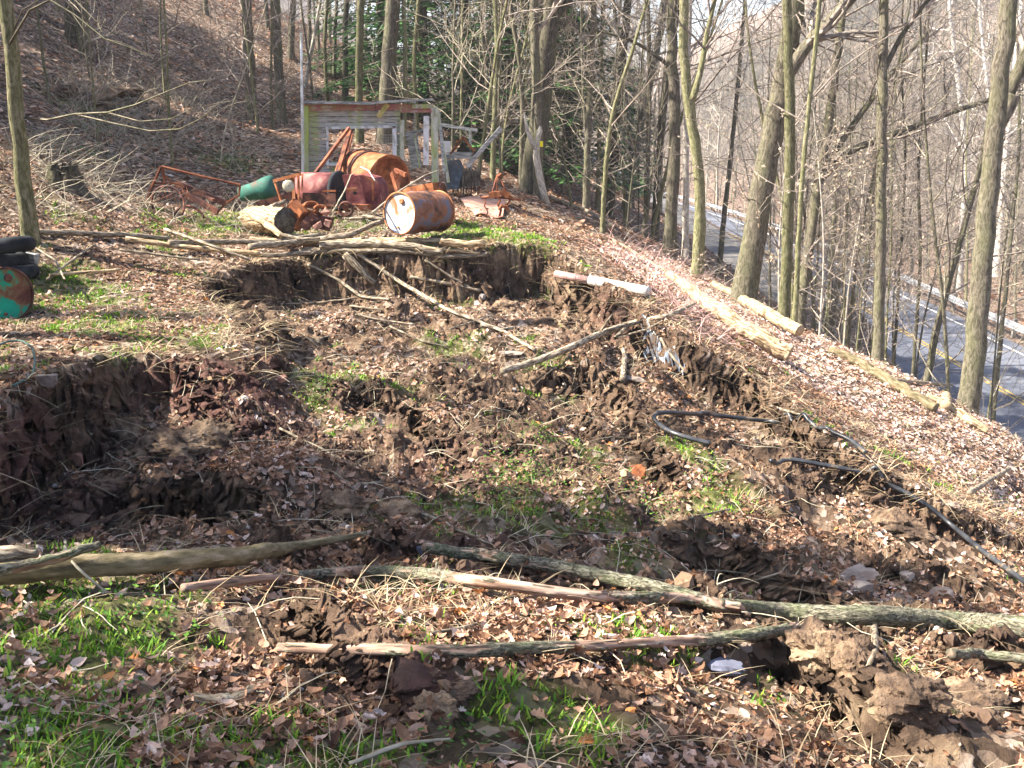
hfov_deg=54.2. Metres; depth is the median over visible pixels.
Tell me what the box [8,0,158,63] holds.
overhanging branch
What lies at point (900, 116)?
tree
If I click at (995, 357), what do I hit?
tree
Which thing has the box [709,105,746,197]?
tree
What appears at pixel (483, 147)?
loose board
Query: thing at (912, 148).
tree
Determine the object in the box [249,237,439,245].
dead limb
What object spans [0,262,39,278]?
tyre
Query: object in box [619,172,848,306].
road
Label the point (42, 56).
tree
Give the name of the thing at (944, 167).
tree
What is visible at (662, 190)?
tree
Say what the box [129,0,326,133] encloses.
tree
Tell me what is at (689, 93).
tree
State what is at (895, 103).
tree
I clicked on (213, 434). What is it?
soil clod
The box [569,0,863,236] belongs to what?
tree
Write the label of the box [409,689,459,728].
soil clod
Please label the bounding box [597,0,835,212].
tree
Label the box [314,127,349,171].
leaning beam
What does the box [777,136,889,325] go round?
tree
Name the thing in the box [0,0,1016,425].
leaf litter
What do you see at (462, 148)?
gable roof
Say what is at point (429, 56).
tree
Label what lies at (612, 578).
fallen limb
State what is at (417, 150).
thin stake
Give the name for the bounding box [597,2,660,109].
tree
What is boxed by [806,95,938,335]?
tree
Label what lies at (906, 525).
soil clod
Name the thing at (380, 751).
stick
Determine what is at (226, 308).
hanging turf
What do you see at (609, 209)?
tree
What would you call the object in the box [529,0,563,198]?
tree
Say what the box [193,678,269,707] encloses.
curved wood
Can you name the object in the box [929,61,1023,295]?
tree
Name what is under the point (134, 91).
rock
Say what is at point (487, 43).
tree
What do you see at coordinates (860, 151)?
tree
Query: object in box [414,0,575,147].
tree
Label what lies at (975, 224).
tree
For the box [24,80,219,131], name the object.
overhanging branch
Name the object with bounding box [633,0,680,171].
tree
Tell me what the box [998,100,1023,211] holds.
tree
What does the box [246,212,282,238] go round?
dead limb
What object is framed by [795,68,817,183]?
tree
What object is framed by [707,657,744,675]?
stone
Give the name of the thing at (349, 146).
leaning beam
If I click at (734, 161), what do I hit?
tree
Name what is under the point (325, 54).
tree
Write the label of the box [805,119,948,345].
tree
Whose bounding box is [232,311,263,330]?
soil clod
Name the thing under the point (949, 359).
road centre line
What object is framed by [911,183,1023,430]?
tree
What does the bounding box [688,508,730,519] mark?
stick
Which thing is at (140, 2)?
tree
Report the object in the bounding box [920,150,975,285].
tree
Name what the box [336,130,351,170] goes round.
leaning beam
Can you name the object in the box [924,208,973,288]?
tree
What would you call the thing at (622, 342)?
soil clod
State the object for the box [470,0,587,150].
tree
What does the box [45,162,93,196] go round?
stump
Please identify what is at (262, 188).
teal tank
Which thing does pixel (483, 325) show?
dead limb
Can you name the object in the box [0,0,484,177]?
twig litter
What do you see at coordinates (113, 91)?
rock
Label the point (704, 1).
sky
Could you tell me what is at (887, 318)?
tree
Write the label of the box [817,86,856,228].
tree
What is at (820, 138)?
tree
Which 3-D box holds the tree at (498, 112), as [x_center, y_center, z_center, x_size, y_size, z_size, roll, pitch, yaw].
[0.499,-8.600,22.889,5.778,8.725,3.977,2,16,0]
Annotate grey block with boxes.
[26,252,39,264]
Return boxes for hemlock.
[303,0,458,96]
[306,0,530,123]
[344,0,596,130]
[400,0,611,165]
[441,0,657,194]
[490,0,655,194]
[590,65,667,198]
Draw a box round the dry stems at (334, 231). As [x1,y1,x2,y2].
[155,183,463,237]
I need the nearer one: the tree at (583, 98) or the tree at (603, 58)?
the tree at (583, 98)
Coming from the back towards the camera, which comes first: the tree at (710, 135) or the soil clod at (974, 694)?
the tree at (710, 135)
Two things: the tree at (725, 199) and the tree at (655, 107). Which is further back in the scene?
the tree at (655, 107)
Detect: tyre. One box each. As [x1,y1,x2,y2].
[0,236,35,253]
[0,251,29,265]
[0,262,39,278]
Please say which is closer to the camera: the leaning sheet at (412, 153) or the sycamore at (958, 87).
the leaning sheet at (412, 153)
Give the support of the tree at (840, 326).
on the ground at (190, 494)
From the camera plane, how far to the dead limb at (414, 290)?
12.65 m
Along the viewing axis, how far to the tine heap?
20.22 m
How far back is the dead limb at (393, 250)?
13.88 m
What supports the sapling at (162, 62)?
on the ground at (190, 494)
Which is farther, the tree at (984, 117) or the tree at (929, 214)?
the tree at (984, 117)
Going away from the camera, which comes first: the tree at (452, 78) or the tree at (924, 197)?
the tree at (452, 78)
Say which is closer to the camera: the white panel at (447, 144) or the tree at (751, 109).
the white panel at (447, 144)
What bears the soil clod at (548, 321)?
on the ground at (190, 494)
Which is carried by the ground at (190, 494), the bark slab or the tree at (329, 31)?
the tree at (329, 31)
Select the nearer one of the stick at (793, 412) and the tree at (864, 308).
the stick at (793, 412)
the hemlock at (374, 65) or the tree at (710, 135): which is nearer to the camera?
the hemlock at (374, 65)
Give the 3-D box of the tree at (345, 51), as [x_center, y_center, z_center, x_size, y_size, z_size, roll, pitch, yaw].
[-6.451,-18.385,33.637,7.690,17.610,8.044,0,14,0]
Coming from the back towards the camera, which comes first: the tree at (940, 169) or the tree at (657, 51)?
the tree at (940, 169)
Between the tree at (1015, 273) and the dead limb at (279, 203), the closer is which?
the dead limb at (279, 203)
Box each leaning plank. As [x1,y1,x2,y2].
[438,108,449,182]
[439,111,444,172]
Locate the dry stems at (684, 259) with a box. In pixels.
[558,195,851,340]
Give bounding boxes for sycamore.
[890,0,1023,291]
[938,0,1023,263]
[944,0,1023,276]
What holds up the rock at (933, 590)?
on the ground at (190, 494)
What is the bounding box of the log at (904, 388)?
[828,346,938,412]
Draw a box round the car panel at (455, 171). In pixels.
[445,159,464,189]
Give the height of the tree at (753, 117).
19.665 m
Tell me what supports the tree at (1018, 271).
on the ground at (190, 494)
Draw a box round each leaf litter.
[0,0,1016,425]
[0,126,1023,607]
[0,364,1023,767]
[234,0,1023,324]
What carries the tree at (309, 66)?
on the ground at (190, 494)
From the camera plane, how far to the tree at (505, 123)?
25.11 m
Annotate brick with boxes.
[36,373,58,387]
[276,375,287,382]
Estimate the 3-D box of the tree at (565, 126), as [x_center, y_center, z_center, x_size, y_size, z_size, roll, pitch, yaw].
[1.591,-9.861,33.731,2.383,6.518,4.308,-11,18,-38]
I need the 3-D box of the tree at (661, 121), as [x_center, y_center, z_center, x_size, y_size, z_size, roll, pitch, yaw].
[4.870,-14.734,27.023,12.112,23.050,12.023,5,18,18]
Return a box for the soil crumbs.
[0,243,1023,766]
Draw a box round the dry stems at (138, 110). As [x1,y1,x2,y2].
[2,27,297,172]
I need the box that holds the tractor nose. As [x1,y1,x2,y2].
[402,182,446,192]
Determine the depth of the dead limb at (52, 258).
11.41 m
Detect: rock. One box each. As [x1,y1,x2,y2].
[37,88,128,105]
[54,84,77,97]
[70,453,82,466]
[109,87,144,98]
[499,351,523,356]
[626,375,645,382]
[630,464,645,480]
[837,563,879,582]
[852,580,873,592]
[899,571,914,581]
[927,586,953,599]
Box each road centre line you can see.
[726,231,1023,400]
[764,251,1023,404]
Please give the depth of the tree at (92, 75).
18.80 m
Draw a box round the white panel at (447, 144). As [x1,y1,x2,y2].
[444,141,450,151]
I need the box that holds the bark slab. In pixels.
[0,545,38,561]
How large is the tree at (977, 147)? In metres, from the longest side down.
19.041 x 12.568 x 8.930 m
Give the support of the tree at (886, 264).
on the ground at (190, 494)
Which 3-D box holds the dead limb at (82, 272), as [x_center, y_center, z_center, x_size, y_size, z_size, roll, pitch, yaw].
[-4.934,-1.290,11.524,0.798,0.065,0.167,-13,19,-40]
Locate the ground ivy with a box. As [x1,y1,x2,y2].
[0,78,1023,767]
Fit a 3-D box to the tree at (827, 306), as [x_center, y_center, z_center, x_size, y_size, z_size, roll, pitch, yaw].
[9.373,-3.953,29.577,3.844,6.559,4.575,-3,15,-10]
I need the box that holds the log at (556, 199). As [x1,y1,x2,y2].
[549,195,615,228]
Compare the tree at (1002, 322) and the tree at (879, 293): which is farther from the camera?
the tree at (1002, 322)
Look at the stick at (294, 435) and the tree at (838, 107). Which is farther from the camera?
the tree at (838, 107)
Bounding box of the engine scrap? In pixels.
[289,200,334,231]
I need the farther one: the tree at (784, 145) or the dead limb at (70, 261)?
the tree at (784, 145)
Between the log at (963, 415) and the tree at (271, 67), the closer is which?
the log at (963, 415)
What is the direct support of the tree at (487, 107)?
on the ground at (190, 494)
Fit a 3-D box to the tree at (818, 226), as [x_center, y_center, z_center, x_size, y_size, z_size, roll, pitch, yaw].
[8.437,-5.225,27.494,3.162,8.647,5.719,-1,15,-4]
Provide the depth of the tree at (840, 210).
37.12 m
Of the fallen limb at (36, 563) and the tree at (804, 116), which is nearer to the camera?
the fallen limb at (36, 563)
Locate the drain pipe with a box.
[554,270,650,295]
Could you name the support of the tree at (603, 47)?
on the ground at (190, 494)
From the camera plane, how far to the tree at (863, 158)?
91.50 m
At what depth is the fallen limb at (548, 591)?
4.45 m
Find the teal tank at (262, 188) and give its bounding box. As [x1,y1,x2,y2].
[237,175,279,200]
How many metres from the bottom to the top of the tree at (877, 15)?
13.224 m
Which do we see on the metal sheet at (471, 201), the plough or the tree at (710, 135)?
the plough
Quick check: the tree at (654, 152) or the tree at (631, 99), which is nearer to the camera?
the tree at (654, 152)
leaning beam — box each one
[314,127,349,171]
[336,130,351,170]
[347,133,352,151]
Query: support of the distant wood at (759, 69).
on the ground at (190, 494)
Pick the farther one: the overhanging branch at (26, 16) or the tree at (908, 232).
the tree at (908, 232)
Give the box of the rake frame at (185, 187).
[147,165,240,219]
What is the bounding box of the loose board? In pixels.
[465,126,502,167]
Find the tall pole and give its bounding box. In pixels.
[300,33,304,172]
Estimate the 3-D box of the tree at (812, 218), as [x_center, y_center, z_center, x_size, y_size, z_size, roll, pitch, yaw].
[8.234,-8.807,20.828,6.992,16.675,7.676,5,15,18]
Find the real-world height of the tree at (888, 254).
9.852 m
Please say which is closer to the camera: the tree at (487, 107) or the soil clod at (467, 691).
the soil clod at (467, 691)
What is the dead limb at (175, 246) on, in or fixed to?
on the ground at (190, 494)
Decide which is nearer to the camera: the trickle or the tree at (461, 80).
the trickle
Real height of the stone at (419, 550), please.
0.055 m
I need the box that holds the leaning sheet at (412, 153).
[406,130,421,168]
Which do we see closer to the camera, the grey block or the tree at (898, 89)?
the grey block
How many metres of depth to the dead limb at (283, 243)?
13.94 m
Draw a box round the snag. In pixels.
[524,112,549,203]
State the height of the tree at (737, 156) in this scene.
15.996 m
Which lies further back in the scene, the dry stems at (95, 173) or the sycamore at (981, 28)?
the sycamore at (981, 28)
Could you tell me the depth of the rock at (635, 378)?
10.30 m
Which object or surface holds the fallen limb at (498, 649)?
on the ground at (190, 494)
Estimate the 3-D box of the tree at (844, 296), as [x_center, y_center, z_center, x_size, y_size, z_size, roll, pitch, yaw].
[8.313,-4.002,23.686,5.160,7.819,2.882,-9,17,-32]
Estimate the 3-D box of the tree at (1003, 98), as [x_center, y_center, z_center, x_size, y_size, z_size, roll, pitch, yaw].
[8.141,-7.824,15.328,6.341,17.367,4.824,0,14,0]
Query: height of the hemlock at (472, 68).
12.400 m
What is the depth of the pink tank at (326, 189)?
16.02 m
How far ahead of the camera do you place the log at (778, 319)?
16.58 m
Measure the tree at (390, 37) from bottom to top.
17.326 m
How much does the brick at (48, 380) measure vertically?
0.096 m
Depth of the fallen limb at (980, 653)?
4.84 m
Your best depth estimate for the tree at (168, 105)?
18.43 m
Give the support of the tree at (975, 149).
on the ground at (190, 494)
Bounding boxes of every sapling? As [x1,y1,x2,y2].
[157,0,273,104]
[174,0,323,163]
[303,0,356,87]
[547,0,697,233]
[667,0,945,302]
[732,0,971,336]
[777,26,952,346]
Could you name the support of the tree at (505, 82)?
on the ground at (190, 494)
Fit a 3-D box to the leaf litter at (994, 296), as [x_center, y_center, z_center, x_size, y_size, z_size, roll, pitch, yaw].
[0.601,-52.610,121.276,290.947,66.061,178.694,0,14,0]
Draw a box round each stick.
[63,539,110,595]
[279,427,349,464]
[285,295,380,304]
[307,263,390,300]
[332,168,358,212]
[344,311,415,324]
[348,738,450,764]
[349,305,379,309]
[372,169,441,212]
[385,502,492,544]
[389,326,449,347]
[424,259,469,286]
[430,618,487,633]
[449,314,492,329]
[659,337,686,374]
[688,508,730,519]
[740,545,805,584]
[769,405,812,415]
[865,624,878,665]
[967,466,1010,494]
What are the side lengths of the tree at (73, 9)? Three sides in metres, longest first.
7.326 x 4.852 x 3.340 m
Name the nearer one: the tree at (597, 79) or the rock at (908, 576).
the rock at (908, 576)
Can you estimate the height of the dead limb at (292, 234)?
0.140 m
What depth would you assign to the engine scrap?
14.47 m
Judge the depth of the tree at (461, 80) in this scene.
28.65 m
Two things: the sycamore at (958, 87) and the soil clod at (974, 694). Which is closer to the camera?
the soil clod at (974, 694)
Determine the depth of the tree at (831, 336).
35.10 m
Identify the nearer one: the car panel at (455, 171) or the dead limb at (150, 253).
the dead limb at (150, 253)
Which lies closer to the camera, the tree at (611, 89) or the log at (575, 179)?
the log at (575, 179)
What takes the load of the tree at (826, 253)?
on the ground at (190, 494)
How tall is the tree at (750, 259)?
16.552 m
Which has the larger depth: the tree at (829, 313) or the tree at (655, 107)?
the tree at (655, 107)
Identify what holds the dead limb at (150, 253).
on the ground at (190, 494)
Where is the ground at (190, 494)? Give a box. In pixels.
[0,0,1023,767]
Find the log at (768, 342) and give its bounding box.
[665,271,793,360]
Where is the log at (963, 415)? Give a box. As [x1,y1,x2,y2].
[926,393,989,433]
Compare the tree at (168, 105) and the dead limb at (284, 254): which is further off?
the tree at (168, 105)
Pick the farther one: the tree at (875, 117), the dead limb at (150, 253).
the tree at (875, 117)
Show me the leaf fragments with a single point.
(618, 705)
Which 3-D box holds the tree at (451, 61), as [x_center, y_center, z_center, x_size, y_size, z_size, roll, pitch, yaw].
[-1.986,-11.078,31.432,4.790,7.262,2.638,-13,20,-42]
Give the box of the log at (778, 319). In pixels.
[710,281,804,335]
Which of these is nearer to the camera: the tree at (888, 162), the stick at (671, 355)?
the stick at (671, 355)
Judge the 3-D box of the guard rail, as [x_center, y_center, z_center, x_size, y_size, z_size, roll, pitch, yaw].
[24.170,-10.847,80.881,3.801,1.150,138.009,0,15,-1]
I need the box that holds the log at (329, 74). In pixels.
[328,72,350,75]
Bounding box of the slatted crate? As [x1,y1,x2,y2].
[462,167,479,185]
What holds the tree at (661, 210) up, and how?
on the ground at (190, 494)
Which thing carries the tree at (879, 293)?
on the ground at (190, 494)
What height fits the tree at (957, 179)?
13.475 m
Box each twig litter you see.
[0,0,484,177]
[2,243,1022,735]
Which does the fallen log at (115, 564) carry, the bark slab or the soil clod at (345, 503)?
the bark slab
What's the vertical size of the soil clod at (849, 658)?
0.234 m
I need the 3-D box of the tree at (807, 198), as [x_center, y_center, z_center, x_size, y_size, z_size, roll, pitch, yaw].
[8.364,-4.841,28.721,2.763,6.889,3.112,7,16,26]
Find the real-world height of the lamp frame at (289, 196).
0.601 m
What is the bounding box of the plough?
[481,173,520,216]
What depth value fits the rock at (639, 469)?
8.62 m
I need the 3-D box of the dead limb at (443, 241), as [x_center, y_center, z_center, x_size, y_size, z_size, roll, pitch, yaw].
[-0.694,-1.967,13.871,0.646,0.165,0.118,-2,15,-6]
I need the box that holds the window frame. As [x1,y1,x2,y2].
[326,125,396,165]
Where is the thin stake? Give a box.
[413,134,420,167]
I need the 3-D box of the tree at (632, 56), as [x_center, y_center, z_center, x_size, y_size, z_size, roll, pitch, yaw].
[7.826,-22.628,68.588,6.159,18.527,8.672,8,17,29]
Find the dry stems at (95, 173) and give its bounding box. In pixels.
[0,109,193,227]
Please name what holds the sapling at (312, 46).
on the ground at (190, 494)
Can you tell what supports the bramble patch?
on the ground at (190, 494)
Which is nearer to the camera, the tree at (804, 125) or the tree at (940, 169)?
the tree at (940, 169)
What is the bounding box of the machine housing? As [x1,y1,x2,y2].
[338,174,388,216]
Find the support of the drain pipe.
on the ground at (190, 494)
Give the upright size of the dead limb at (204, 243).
0.390 m
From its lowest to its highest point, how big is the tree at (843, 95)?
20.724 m
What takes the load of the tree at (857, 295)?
on the ground at (190, 494)
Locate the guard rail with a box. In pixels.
[664,192,1023,337]
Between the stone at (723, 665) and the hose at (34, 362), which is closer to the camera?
the stone at (723, 665)
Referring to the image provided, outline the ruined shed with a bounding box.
[303,98,438,182]
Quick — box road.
[678,202,1023,443]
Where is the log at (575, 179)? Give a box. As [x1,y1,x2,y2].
[549,171,601,189]
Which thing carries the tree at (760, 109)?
on the ground at (190, 494)
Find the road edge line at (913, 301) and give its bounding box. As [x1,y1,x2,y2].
[679,203,1023,355]
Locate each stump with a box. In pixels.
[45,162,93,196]
[940,389,951,410]
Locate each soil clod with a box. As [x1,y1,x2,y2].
[107,412,143,445]
[125,426,209,466]
[185,418,236,454]
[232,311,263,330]
[317,488,376,523]
[374,498,422,525]
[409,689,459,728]
[447,679,483,706]
[486,299,526,314]
[530,316,557,327]
[614,338,628,349]
[785,616,853,676]
[830,634,891,684]
[864,671,953,730]
[868,506,933,543]
[926,676,1010,717]
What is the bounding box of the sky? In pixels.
[331,0,780,104]
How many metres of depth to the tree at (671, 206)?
22.97 m
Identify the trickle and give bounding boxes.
[629,314,684,374]
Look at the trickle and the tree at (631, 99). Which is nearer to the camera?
the trickle
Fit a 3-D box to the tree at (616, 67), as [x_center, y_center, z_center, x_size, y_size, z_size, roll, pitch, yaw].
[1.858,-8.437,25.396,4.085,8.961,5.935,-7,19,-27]
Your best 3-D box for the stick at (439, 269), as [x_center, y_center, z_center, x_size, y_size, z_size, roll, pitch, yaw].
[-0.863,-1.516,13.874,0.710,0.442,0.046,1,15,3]
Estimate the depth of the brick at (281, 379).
8.99 m
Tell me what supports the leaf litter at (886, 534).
on the ground at (190, 494)
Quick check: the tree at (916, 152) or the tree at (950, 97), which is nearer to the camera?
the tree at (916, 152)
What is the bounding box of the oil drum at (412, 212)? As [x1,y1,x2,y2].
[383,190,454,234]
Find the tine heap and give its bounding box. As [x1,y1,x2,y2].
[452,179,484,195]
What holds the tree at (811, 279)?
on the ground at (190, 494)
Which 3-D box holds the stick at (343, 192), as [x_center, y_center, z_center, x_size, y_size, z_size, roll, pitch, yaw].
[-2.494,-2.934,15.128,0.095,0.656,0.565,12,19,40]
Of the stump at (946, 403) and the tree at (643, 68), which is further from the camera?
the tree at (643, 68)
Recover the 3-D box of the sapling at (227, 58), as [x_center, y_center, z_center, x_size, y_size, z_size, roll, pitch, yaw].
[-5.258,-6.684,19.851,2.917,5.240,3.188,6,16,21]
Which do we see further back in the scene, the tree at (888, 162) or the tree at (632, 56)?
the tree at (632, 56)
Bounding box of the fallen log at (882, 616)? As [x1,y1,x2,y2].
[718,598,1023,637]
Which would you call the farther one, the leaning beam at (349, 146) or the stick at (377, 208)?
the leaning beam at (349, 146)
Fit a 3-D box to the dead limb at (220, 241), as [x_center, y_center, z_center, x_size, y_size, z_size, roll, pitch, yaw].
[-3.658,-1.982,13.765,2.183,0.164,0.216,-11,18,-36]
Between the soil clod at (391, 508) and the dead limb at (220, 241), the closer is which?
the soil clod at (391, 508)
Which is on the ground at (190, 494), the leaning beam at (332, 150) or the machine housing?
the machine housing
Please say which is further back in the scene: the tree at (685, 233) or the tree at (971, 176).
the tree at (971, 176)
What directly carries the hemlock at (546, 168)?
on the ground at (190, 494)
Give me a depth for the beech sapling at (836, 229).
18.72 m
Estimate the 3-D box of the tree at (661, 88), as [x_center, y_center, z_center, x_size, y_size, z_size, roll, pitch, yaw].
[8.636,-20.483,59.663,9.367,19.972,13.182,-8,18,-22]
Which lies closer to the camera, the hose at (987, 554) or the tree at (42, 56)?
the hose at (987, 554)
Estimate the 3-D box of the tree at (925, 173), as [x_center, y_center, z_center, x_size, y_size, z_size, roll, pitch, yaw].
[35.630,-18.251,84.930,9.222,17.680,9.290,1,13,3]
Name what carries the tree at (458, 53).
on the ground at (190, 494)
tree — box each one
[0,0,41,246]
[0,0,75,107]
[1,0,192,146]
[15,0,132,77]
[22,0,295,167]
[46,0,162,59]
[53,0,83,52]
[63,0,76,45]
[75,0,88,50]
[119,0,206,51]
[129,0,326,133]
[153,0,356,129]
[203,0,209,15]
[207,0,320,54]
[226,0,365,116]
[242,0,258,126]
[263,0,270,29]
[272,0,287,124]
[287,0,295,60]
[307,0,312,54]
[323,0,329,100]
[328,0,331,43]
[332,1,343,78]
[342,0,348,99]
[354,0,364,142]
[354,0,482,131]
[364,0,529,159]
[375,0,400,144]
[397,0,511,139]
[397,0,647,178]
[401,0,406,147]
[411,0,563,156]
[412,0,460,132]
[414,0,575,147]
[415,0,503,123]
[417,0,512,141]
[422,0,588,145]
[427,0,605,178]
[431,0,763,218]
[433,0,619,208]
[436,0,652,184]
[439,1,587,169]
[447,4,618,181]
[449,9,523,127]
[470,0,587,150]
[472,0,608,179]
[478,0,620,196]
[496,0,701,186]
[500,0,529,183]
[501,0,715,225]
[506,0,641,186]
[515,0,838,242]
[516,1,709,209]
[518,0,658,165]
[519,0,657,194]
[520,0,771,213]
[523,2,652,185]
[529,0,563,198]
[538,0,654,176]
[546,0,729,228]
[549,4,607,179]
[561,0,631,138]
[561,0,680,259]
[564,0,596,209]
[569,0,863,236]
[572,9,645,164]
[575,0,653,174]
[576,0,874,241]
[578,4,678,147]
[582,0,918,319]
[592,0,656,172]
[592,0,705,237]
[593,0,775,260]
[594,1,730,199]
[595,0,747,141]
[595,1,705,231]
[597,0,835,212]
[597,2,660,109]
[603,0,717,199]
[605,0,656,175]
[611,0,698,193]
[612,0,732,212]
[622,4,712,168]
[626,49,668,169]
[632,0,1023,322]
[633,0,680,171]
[650,0,869,274]
[665,0,758,280]
[679,129,698,193]
[681,60,748,199]
[697,99,735,182]
[701,0,915,284]
[702,58,803,186]
[705,56,783,198]
[705,118,736,204]
[709,0,846,307]
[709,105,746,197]
[709,108,758,200]
[713,56,798,189]
[719,0,915,333]
[719,108,755,209]
[726,0,1023,327]
[726,0,1023,348]
[729,0,921,308]
[730,75,923,317]
[732,106,899,338]
[733,0,1023,377]
[735,0,893,268]
[735,70,809,218]
[736,14,801,223]
[739,91,873,308]
[739,93,838,286]
[744,0,1023,381]
[747,0,1023,367]
[757,0,995,339]
[759,41,972,352]
[759,138,895,335]
[760,176,858,311]
[762,94,850,283]
[762,139,923,337]
[765,44,948,343]
[766,43,873,281]
[770,29,874,331]
[774,44,920,341]
[777,0,794,318]
[777,25,974,337]
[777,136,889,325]
[777,153,897,325]
[778,63,828,214]
[794,0,941,332]
[794,181,915,340]
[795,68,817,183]
[795,79,855,232]
[795,96,839,210]
[796,0,900,231]
[797,43,869,225]
[802,206,920,343]
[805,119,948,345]
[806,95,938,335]
[809,67,898,238]
[811,169,963,364]
[813,93,956,350]
[813,106,1009,354]
[814,136,961,358]
[816,94,866,248]
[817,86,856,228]
[817,140,948,357]
[820,0,1023,393]
[825,61,964,366]
[825,95,874,245]
[829,34,922,198]
[832,102,898,247]
[832,147,958,374]
[839,111,936,350]
[840,76,857,132]
[841,45,940,206]
[844,1,943,244]
[848,3,935,245]
[855,21,961,275]
[857,97,1023,413]
[869,50,954,253]
[870,0,940,362]
[889,136,970,284]
[890,56,970,243]
[891,0,1023,423]
[892,18,953,235]
[894,63,975,266]
[897,105,973,236]
[898,65,945,228]
[898,159,946,242]
[899,143,969,281]
[904,7,1023,301]
[906,68,961,210]
[908,76,974,266]
[908,118,981,249]
[909,39,983,251]
[911,96,960,248]
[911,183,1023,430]
[913,14,984,229]
[916,15,1023,250]
[916,51,1023,253]
[920,18,1023,265]
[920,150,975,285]
[921,7,1023,233]
[922,52,1023,273]
[922,115,959,233]
[924,152,1023,441]
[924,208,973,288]
[925,1,1023,318]
[926,66,1023,258]
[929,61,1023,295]
[933,154,1022,291]
[936,130,973,259]
[949,69,1023,276]
[955,64,1023,211]
[956,0,1023,415]
[959,60,1023,262]
[969,173,1023,285]
[992,232,1023,304]
[993,174,1023,300]
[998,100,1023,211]
[1000,237,1022,290]
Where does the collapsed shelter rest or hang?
on the ground at (190, 494)
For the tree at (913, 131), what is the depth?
104.13 m
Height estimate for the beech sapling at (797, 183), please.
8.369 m
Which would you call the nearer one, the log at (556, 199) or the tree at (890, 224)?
the log at (556, 199)
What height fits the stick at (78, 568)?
0.557 m
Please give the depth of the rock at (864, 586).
6.25 m
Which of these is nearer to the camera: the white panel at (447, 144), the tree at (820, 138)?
the white panel at (447, 144)
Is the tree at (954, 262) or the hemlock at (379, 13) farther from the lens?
the hemlock at (379, 13)
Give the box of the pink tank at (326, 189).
[295,170,346,210]
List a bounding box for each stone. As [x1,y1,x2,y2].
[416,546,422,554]
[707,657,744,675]
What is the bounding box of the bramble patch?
[583,222,769,348]
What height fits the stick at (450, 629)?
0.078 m
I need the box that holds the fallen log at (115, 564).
[0,531,367,584]
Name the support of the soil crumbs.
on the ground at (190, 494)
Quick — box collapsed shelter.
[441,123,477,167]
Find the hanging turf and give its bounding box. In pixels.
[0,238,1023,539]
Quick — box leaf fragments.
[0,267,1023,767]
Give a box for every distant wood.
[262,0,843,218]
[637,0,1023,269]
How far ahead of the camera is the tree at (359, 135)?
25.68 m
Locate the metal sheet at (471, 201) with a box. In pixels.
[459,196,504,217]
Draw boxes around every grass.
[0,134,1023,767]
[0,195,1023,767]
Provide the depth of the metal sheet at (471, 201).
18.43 m
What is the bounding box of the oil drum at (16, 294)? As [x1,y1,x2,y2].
[0,267,33,318]
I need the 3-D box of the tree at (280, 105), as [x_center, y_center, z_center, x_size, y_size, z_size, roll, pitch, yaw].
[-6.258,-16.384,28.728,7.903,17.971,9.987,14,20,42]
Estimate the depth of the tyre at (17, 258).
11.06 m
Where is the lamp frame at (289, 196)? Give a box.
[256,172,302,206]
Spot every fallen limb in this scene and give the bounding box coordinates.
[0,541,101,576]
[180,561,741,611]
[276,621,803,658]
[421,540,755,615]
[500,302,696,374]
[612,239,665,270]
[895,378,952,386]
[946,647,1023,663]
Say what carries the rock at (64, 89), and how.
on the ground at (190, 494)
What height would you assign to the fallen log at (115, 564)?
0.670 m
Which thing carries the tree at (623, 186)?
on the ground at (190, 494)
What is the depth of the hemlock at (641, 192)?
59.66 m
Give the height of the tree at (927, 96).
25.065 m
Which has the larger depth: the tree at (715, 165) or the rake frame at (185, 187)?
the tree at (715, 165)
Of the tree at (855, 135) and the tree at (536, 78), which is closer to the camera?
the tree at (536, 78)
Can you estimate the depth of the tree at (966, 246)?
60.73 m
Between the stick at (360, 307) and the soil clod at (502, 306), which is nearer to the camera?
the stick at (360, 307)
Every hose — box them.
[0,340,35,386]
[652,410,867,453]
[768,457,1023,583]
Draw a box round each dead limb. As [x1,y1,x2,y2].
[35,247,65,279]
[40,229,169,240]
[46,244,95,280]
[49,268,119,276]
[119,249,199,260]
[125,236,259,255]
[163,227,249,260]
[168,232,320,245]
[215,247,368,257]
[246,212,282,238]
[248,220,384,249]
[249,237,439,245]
[269,199,286,206]
[279,232,319,240]
[288,233,348,239]
[299,247,487,258]
[319,239,443,255]
[342,252,375,285]
[349,214,384,220]
[354,254,536,350]
[390,240,479,253]
[409,275,479,291]
[439,237,484,247]
[480,323,515,331]
[619,347,627,381]
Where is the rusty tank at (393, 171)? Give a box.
[335,149,409,209]
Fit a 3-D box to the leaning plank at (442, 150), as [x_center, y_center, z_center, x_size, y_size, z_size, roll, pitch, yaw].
[-1.340,-4.604,19.003,0.057,1.143,0.357,-5,15,-17]
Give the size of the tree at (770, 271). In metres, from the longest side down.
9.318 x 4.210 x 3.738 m
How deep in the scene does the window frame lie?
18.97 m
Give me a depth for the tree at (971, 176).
84.80 m
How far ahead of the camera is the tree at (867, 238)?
20.93 m
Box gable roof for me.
[449,136,474,154]
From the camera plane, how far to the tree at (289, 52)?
39.72 m
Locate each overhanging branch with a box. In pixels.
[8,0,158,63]
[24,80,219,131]
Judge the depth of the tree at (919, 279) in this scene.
22.49 m
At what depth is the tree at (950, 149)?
96.46 m
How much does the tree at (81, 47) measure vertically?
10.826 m
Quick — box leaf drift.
[596,242,1023,519]
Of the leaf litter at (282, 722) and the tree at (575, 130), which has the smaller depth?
the leaf litter at (282, 722)

